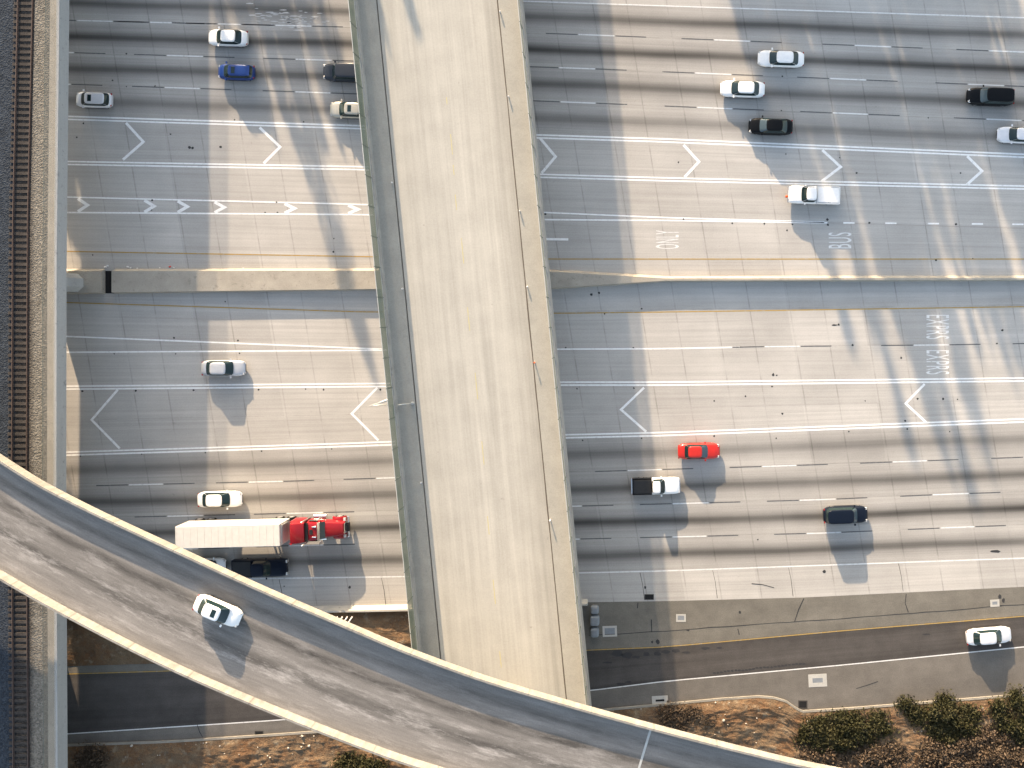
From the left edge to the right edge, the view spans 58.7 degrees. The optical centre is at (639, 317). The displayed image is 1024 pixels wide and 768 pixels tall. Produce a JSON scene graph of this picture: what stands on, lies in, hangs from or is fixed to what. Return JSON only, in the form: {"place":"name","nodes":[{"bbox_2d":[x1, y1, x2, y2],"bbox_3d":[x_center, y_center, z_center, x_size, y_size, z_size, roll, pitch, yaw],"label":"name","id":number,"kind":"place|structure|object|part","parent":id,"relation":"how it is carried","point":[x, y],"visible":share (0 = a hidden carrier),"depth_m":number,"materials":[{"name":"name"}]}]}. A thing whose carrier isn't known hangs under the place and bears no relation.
{"place":"outdoors","nodes":[
{"label":"outdoors","id":0,"kind":"place"},
{"bbox_2d":[67,611,415,665],"bbox_3d":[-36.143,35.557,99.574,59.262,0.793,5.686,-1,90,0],"label":"dirt strip","id":1,"kind":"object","parent":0,"point":[86,647],"visible":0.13,"depth_m":99.67,"materials":[{"name":"soil"}]},
{"bbox_2d":[66,281,1023,605],"bbox_3d":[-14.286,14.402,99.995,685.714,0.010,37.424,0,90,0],"label":"roadway","id":2,"kind":"structure","parent":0,"point":[896,407],"depth_m":100.00,"materials":[{"name":"concrete"}]},
{"bbox_2d":[202,557,226,568],"bbox_3d":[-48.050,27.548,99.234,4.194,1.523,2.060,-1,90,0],"label":"car","id":3,"kind":"object","parent":2,"relation":"on","point":[221,561],"visible":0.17,"depth_m":99.27,"materials":[{"name":"white paint"}]},
{"bbox_2d":[197,490,242,509],"bbox_3d":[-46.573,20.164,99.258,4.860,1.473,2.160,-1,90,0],"label":"car","id":4,"kind":"object","parent":2,"relation":"on","point":[220,498],"visible":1,"depth_m":98.99,"materials":[{"name":"white paint"}]},
{"bbox_3d":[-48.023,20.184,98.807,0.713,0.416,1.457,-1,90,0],"label":"rear window","id":5,"kind":"part","parent":4,"relation":"part of","materials":[{"name":"black glass"}]},
{"bbox_3d":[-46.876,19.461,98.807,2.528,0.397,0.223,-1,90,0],"label":"side window","id":6,"kind":"part","parent":4,"relation":"part of","materials":[{"name":"black glass"}]},
{"bbox_2d":[201,359,245,377],"bbox_3d":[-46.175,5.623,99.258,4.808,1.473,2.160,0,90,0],"label":"car","id":7,"kind":"object","parent":2,"relation":"on","point":[230,367],"visible":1,"depth_m":98.94,"materials":[{"name":"silver metal"}]},
{"bbox_3d":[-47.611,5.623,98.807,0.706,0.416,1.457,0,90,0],"label":"rear window","id":8,"kind":"part","parent":7,"relation":"part of","materials":[{"name":"black glass"}]},
{"bbox_3d":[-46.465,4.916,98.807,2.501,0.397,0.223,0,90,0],"label":"side window","id":9,"kind":"part","parent":7,"relation":"part of","materials":[{"name":"black glass"}]},
{"bbox_2d":[231,557,289,579],"bbox_3d":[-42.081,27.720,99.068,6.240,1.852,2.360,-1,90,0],"label":"pickup truck","id":10,"kind":"object","parent":2,"relation":"on","point":[262,567],"visible":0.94,"depth_m":98.75,"materials":[{"name":"black paint"}]},
{"bbox_3d":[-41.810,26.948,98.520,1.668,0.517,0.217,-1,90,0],"label":"side window","id":11,"kind":"part","parent":10,"relation":"part of","materials":[{"name":"black glass"}]},
{"bbox_2d":[175,513,349,548],"bbox_3d":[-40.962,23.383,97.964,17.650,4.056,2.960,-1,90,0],"label":"semi truck","id":12,"kind":"object","parent":2,"relation":"on","point":[216,533],"visible":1,"depth_m":96.10,"materials":[{"name":"white paint"}]},
{"bbox_2d":[645,594,653,599],"bbox_3d":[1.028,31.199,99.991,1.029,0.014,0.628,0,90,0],"label":"storm drain","id":13,"kind":"object","parent":2,"relation":"on","point":[649,596],"visible":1,"depth_m":99.99,"materials":[{"name":"black metal"}]},
{"bbox_2d":[631,476,679,496],"bbox_3d":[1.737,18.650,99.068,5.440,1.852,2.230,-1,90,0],"label":"pickup truck","id":14,"kind":"object","parent":2,"relation":"on","point":[654,485],"visible":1,"depth_m":98.76,"materials":[{"name":"white paint"}]},
{"bbox_2d":[678,442,719,460],"bbox_3d":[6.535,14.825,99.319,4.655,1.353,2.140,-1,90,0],"label":"car","id":15,"kind":"object","parent":2,"relation":"on","point":[707,450],"visible":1,"depth_m":99.04,"materials":[{"name":"red paint"}]},
{"bbox_3d":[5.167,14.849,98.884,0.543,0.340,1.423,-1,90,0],"label":"rear window","id":16,"kind":"part","parent":15,"relation":"part of","materials":[{"name":"black glass"}]},
{"bbox_3d":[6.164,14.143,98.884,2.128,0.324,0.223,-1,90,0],"label":"side window","id":17,"kind":"part","parent":15,"relation":"part of","materials":[{"name":"grey glass"}]},
{"bbox_2d":[823,505,867,525],"bbox_3d":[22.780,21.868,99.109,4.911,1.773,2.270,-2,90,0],"label":"car","id":18,"kind":"object","parent":2,"relation":"on","point":[844,514],"visible":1,"depth_m":98.47,"materials":[{"name":"black paint"}]},
{"bbox_3d":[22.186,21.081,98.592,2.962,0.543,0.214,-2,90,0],"label":"side window","id":19,"kind":"part","parent":18,"relation":"part of","materials":[{"name":"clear glass"}]},
{"bbox_2d":[67,0,1023,275],"bbox_3d":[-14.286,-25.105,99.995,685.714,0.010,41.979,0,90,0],"label":"roadway","id":20,"kind":"structure","parent":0,"point":[657,156],"depth_m":100.00,"materials":[{"name":"concrete"}]},
{"bbox_2d":[76,89,112,108],"bbox_3d":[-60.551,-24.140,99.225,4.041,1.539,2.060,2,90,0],"label":"car","id":21,"kind":"object","parent":20,"relation":"on","point":[102,100],"visible":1,"depth_m":98.79,"materials":[{"name":"paint"}]},
{"bbox_3d":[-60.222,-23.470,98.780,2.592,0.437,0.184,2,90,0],"label":"side window","id":22,"kind":"part","parent":21,"relation":"part of","materials":[{"name":"black glass"}]},
{"bbox_3d":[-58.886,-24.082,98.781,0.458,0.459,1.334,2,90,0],"label":"rear window","id":23,"kind":"part","parent":21,"relation":"part of","materials":[{"name":"black glass"}]},
{"bbox_2d":[209,27,248,47],"bbox_3d":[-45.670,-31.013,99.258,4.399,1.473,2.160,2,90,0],"label":"car","id":24,"kind":"object","parent":20,"relation":"on","point":[218,37],"visible":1,"depth_m":98.96,"materials":[{"name":"white paint"}]},
{"bbox_3d":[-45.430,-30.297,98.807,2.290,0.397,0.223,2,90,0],"label":"side window","id":25,"kind":"part","parent":24,"relation":"part of","materials":[{"name":"black glass"}]},
{"bbox_3d":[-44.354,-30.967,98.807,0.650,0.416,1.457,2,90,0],"label":"rear window","id":26,"kind":"part","parent":24,"relation":"part of","materials":[{"name":"black glass"}]},
{"bbox_2d":[218,61,255,80],"bbox_3d":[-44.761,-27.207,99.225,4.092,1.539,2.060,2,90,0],"label":"car","id":27,"kind":"object","parent":20,"relation":"on","point":[234,72],"visible":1,"depth_m":98.84,"materials":[{"name":"blue paint"}]},
{"bbox_3d":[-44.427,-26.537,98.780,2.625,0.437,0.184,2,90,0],"label":"side window","id":28,"kind":"part","parent":27,"relation":"part of","materials":[{"name":"black glass"}]},
{"bbox_3d":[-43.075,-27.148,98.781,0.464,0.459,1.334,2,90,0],"label":"rear window","id":29,"kind":"part","parent":27,"relation":"part of","materials":[{"name":"black glass"}]},
{"bbox_2d":[323,61,359,82],"bbox_3d":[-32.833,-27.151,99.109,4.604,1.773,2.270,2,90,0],"label":"car","id":30,"kind":"object","parent":20,"relation":"on","point":[338,72],"visible":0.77,"depth_m":98.38,"materials":[{"name":"black metal"}]},
{"bbox_3d":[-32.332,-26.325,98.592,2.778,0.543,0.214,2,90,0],"label":"side window","id":31,"kind":"part","parent":30,"relation":"part of","materials":[{"name":"black glass"}]},
{"bbox_2d":[330,99,362,118],"bbox_3d":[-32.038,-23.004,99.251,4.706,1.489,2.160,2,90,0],"label":"car","id":32,"kind":"object","parent":20,"relation":"on","point":[345,110],"visible":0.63,"depth_m":98.84,"materials":[{"name":"beige paint"}]},
{"bbox_3d":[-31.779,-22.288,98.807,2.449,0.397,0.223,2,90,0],"label":"side window","id":33,"kind":"part","parent":32,"relation":"part of","materials":[{"name":"black glass"}]},
{"bbox_2d":[720,78,764,98],"bbox_3d":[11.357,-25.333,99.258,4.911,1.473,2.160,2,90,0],"label":"car","id":34,"kind":"object","parent":20,"relation":"on","point":[742,89],"visible":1,"depth_m":98.96,"materials":[{"name":"white paint"}]},
{"bbox_3d":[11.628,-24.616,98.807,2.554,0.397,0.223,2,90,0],"label":"side window","id":35,"kind":"part","parent":34,"relation":"part of","materials":[{"name":"black glass"}]},
{"bbox_3d":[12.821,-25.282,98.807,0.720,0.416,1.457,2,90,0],"label":"rear window","id":36,"kind":"part","parent":34,"relation":"part of","materials":[{"name":"black glass"}]},
{"bbox_2d":[748,115,792,135],"bbox_3d":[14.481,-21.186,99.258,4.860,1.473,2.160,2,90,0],"label":"car","id":37,"kind":"object","parent":20,"relation":"on","point":[770,126],"visible":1,"depth_m":98.95,"materials":[{"name":"black paint"}]},
{"bbox_3d":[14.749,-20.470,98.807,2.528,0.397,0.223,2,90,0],"label":"side window","id":38,"kind":"part","parent":37,"relation":"part of","materials":[{"name":"black glass"}]},
{"bbox_3d":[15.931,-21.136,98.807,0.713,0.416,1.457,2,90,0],"label":"rear window","id":39,"kind":"part","parent":37,"relation":"part of","materials":[{"name":"grey glass"}]},
{"bbox_2d":[757,48,803,67],"bbox_3d":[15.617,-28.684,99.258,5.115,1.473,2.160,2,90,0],"label":"car","id":40,"kind":"object","parent":20,"relation":"on","point":[771,58],"visible":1,"depth_m":98.98,"materials":[{"name":"white paint"}]},
{"bbox_3d":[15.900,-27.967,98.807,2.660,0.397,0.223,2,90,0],"label":"side window","id":41,"kind":"part","parent":40,"relation":"part of","materials":[{"name":"black glass"}]},
{"bbox_3d":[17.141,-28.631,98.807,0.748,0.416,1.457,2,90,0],"label":"rear window","id":42,"kind":"part","parent":40,"relation":"part of","materials":[{"name":"black glass"}]},
{"bbox_2d":[785,183,840,204],"bbox_3d":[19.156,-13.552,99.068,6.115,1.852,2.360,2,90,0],"label":"pickup truck","id":43,"kind":"object","parent":20,"relation":"on","point":[824,195],"visible":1,"depth_m":98.75,"materials":[{"name":"white paint"}]},
{"bbox_2d":[966,85,1014,106],"bbox_3d":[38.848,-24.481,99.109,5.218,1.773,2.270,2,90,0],"label":"car","id":44,"kind":"object","parent":20,"relation":"on","point":[994,96],"visible":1,"depth_m":98.54,"materials":[{"name":"black paint"}]},
{"bbox_3d":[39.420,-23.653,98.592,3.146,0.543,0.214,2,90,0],"label":"side window","id":45,"kind":"part","parent":44,"relation":"part of","materials":[{"name":"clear glass"}]},
{"bbox_2d":[996,124,1023,143],"bbox_3d":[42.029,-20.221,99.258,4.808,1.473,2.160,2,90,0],"label":"car","id":46,"kind":"object","parent":20,"relation":"on","point":[1009,135],"visible":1,"depth_m":99.07,"materials":[{"name":"paint"}]},
{"bbox_2d":[67,615,1023,734],"bbox_3d":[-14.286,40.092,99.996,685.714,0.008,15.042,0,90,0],"label":"exit road","id":47,"kind":"structure","parent":0,"point":[98,702],"depth_m":100.00,"materials":[{"name":"grey asphalt"}]},
{"bbox_2d":[965,625,1010,645],"bbox_3d":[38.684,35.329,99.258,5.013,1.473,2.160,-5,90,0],"label":"car","id":48,"kind":"object","parent":47,"relation":"on","point":[989,635],"visible":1,"depth_m":99.00,"materials":[{"name":"paint"}]},
{"bbox_3d":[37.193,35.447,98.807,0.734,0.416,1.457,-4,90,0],"label":"rear window","id":49,"kind":"part","parent":48,"relation":"part of","materials":[{"name":"green glass"}]},
{"bbox_3d":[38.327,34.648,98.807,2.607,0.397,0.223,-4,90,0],"label":"side window","id":50,"kind":"part","parent":48,"relation":"part of","materials":[{"name":"glass"}]},
{"bbox_2d":[67,587,1023,672],"bbox_3d":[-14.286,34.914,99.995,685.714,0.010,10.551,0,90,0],"label":"gore pavement","id":51,"kind":"structure","parent":0,"point":[646,623],"depth_m":100.00,"materials":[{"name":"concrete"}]},
{"bbox_2d":[590,605,598,636],"bbox_3d":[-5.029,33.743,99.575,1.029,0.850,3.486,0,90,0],"label":"crash cushion","id":52,"kind":"object","parent":51,"relation":"on","point":[594,620],"visible":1,"depth_m":99.18,"materials":[{"name":"grey plastic"}]},
{"bbox_2d":[602,626,616,636],"bbox_3d":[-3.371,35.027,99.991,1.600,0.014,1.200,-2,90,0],"label":"storm drain","id":53,"kind":"object","parent":51,"relation":"on","point":[609,629],"visible":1,"depth_m":99.98,"materials":[{"name":"grey concrete"}]},
{"bbox_2d":[676,614,685,621],"bbox_3d":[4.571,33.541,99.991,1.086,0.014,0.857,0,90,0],"label":"storm drain","id":54,"kind":"object","parent":51,"relation":"on","point":[680,617],"visible":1,"depth_m":99.98,"materials":[{"name":"grey concrete"}]},
{"bbox_2d":[990,599,999,606],"bbox_3d":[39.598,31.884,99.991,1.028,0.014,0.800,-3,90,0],"label":"storm drain","id":55,"kind":"object","parent":51,"relation":"on","point":[994,603],"visible":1,"depth_m":99.98,"materials":[{"name":"grey concrete"}]},
{"bbox_2d":[67,583,1023,743],"bbox_3d":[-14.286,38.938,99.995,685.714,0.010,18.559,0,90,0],"label":"road shoulder","id":56,"kind":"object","parent":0,"point":[982,674],"visible":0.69,"depth_m":100.00},
{"bbox_2d":[652,695,667,703],"bbox_3d":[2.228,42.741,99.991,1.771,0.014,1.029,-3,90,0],"label":"storm drain","id":57,"kind":"object","parent":56,"relation":"on","point":[659,699],"visible":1,"depth_m":99.98,"materials":[{"name":"grey concrete"}]},
{"bbox_2d":[798,700,806,708],"bbox_3d":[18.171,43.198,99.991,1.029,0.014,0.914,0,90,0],"label":"storm drain","id":58,"kind":"object","parent":56,"relation":"on","point":[802,704],"visible":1,"depth_m":99.99,"materials":[{"name":"black metal"}]},
{"bbox_2d":[808,674,826,686],"bbox_3d":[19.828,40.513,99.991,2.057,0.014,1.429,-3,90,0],"label":"storm drain","id":59,"kind":"object","parent":56,"relation":"on","point":[817,680],"visible":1,"depth_m":99.98,"materials":[{"name":"white concrete"}]},
{"bbox_2d":[68,696,1023,767],"bbox_3d":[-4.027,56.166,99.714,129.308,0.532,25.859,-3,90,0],"label":"dirt bank","id":60,"kind":"structure","parent":0,"point":[769,735],"depth_m":99.82,"materials":[{"name":"soil"}]},
{"bbox_2d":[70,739,113,767],"bbox_3d":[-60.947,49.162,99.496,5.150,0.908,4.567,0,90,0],"label":"bush","id":61,"kind":"object","parent":60,"relation":"on","point":[93,755],"visible":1,"depth_m":99.55,"materials":[{"name":"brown plant"}]},
{"bbox_2d":[328,750,390,767],"bbox_3d":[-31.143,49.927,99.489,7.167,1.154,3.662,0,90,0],"label":"bush","id":62,"kind":"object","parent":60,"relation":"on","point":[345,761],"visible":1,"depth_m":99.55,"materials":[{"name":"green plant"}]},
{"bbox_2d":[655,700,716,731],"bbox_3d":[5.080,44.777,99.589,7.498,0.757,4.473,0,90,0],"label":"bush","id":63,"kind":"object","parent":60,"relation":"on","point":[673,717],"visible":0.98,"depth_m":99.60,"materials":[{"name":"brown plant"}]},
{"bbox_2d":[795,739,862,767],"bbox_3d":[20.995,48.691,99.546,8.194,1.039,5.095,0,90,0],"label":"bush","id":64,"kind":"object","parent":60,"relation":"on","point":[814,756],"visible":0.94,"depth_m":99.62,"materials":[{"name":"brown plant"}]},
{"bbox_2d":[791,706,899,759],"bbox_3d":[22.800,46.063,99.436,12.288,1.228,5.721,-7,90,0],"label":"bush","id":65,"kind":"object","parent":60,"relation":"on","point":[818,733],"visible":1,"depth_m":99.52,"materials":[{"name":"green plant"}]},
{"bbox_2d":[842,739,914,767],"bbox_3d":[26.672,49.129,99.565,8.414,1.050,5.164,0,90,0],"label":"bush","id":66,"kind":"object","parent":60,"relation":"on","point":[879,757],"visible":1,"depth_m":99.57,"materials":[{"name":"brown plant"}]},
{"bbox_2d":[893,689,987,749],"bbox_3d":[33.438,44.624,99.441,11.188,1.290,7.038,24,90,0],"label":"bush","id":67,"kind":"object","parent":60,"relation":"on","point":[940,714],"visible":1,"depth_m":99.52,"materials":[{"name":"green plant"}]},
{"bbox_2d":[914,736,969,767],"bbox_3d":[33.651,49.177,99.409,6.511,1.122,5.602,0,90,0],"label":"bush","id":68,"kind":"object","parent":60,"relation":"on","point":[934,755],"visible":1,"depth_m":99.39,"materials":[{"name":"brown plant"}]},
{"bbox_2d":[946,723,1023,767],"bbox_3d":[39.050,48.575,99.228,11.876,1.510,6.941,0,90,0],"label":"bush","id":69,"kind":"object","parent":60,"relation":"on","point":[991,755],"visible":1,"depth_m":99.34,"materials":[{"name":"green plant"}]},
{"bbox_2d":[985,683,1023,750],"bbox_3d":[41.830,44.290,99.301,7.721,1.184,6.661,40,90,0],"label":"bush","id":70,"kind":"object","parent":60,"relation":"on","point":[1007,723],"visible":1,"depth_m":99.36,"materials":[{"name":"green plant"}]},
{"bbox_2d":[108,702,983,764],"bbox_3d":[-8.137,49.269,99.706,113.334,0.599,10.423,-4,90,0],"label":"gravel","id":71,"kind":"structure","parent":0,"point":[723,720],"depth_m":99.78,"materials":[{"name":"beige gravel"}]},
{"label":"ground","id":72,"kind":"structure","parent":0,"visible":0},
{"bbox_2d":[0,0,82,767],"bbox_3d":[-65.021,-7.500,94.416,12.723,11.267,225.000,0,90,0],"label":"rail viaduct","id":73,"kind":"object","parent":72,"relation":"on","point":[52,282],"visible":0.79,"depth_m":91.56,"materials":[{"name":"concrete"}]},
{"bbox_2d":[7,0,34,767],"bbox_3d":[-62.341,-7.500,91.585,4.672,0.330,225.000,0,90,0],"label":"railway track","id":74,"kind":"structure","parent":73,"relation":"on","point":[12,397],"depth_m":91.60,"materials":[{"name":"brown metal"}]},
{"bbox_2d":[0,454,839,767],"bbox_3d":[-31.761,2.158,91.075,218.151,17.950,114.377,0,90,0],"label":"flyover ramp","id":75,"kind":"structure","parent":72,"relation":"on","point":[132,588],"depth_m":83.00,"materials":[{"name":"concrete"}]},
{"bbox_2d":[192,594,242,626],"bbox_3d":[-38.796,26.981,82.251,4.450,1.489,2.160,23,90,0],"label":"car","id":76,"kind":"object","parent":75,"relation":"on","point":[212,608],"visible":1,"depth_m":82.02,"materials":[{"name":"white paint"}]},
{"bbox_3d":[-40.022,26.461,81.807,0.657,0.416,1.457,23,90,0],"label":"rear window","id":77,"kind":"part","parent":76,"relation":"part of","materials":[{"name":"black glass"}]},
{"bbox_3d":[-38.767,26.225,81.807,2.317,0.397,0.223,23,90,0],"label":"side window","id":78,"kind":"part","parent":76,"relation":"part of","materials":[{"name":"black glass"}]},
{"bbox_2d":[312,599,587,612],"bbox_3d":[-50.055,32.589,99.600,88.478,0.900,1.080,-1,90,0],"label":"roadside barrier","id":79,"kind":"object","parent":72,"relation":"on","point":[365,608],"visible":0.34,"depth_m":99.52,"materials":[{"name":"concrete"}]},
{"bbox_2d":[348,0,591,706],"bbox_3d":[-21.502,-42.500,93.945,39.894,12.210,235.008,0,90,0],"label":"road overpass","id":80,"kind":"object","parent":72,"relation":"on","point":[477,432],"visible":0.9,"depth_m":91.00,"materials":[{"name":"concrete"}]},
{"bbox_2d":[370,399,386,405],"bbox_3d":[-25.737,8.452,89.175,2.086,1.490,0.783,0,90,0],"label":"lamp bracket","id":81,"kind":"object","parent":80,"relation":"attached to","point":[383,401],"visible":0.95,"depth_m":88.60,"materials":[{"name":"metal"}]},
{"bbox_2d":[67,268,1023,293],"bbox_3d":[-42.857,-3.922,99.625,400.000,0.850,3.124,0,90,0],"label":"median","id":82,"kind":"object","parent":72,"relation":"on","point":[115,281],"visible":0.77,"depth_m":99.20,"materials":[{"name":"concrete"}]},
{"bbox_2d":[67,693,1023,746],"bbox_3d":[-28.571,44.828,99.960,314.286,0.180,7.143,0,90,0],"label":"kerb","id":83,"kind":"structure","parent":72,"relation":"on","point":[606,709],"depth_m":99.88,"materials":[{"name":"concrete"}]},
{"bbox_2d":[71,699,1020,767],"bbox_3d":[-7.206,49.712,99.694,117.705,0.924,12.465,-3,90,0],"label":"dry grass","id":84,"kind":"structure","parent":72,"relation":"on","point":[332,749],"depth_m":99.70,"materials":[{"name":"brown plant"}]}
]}

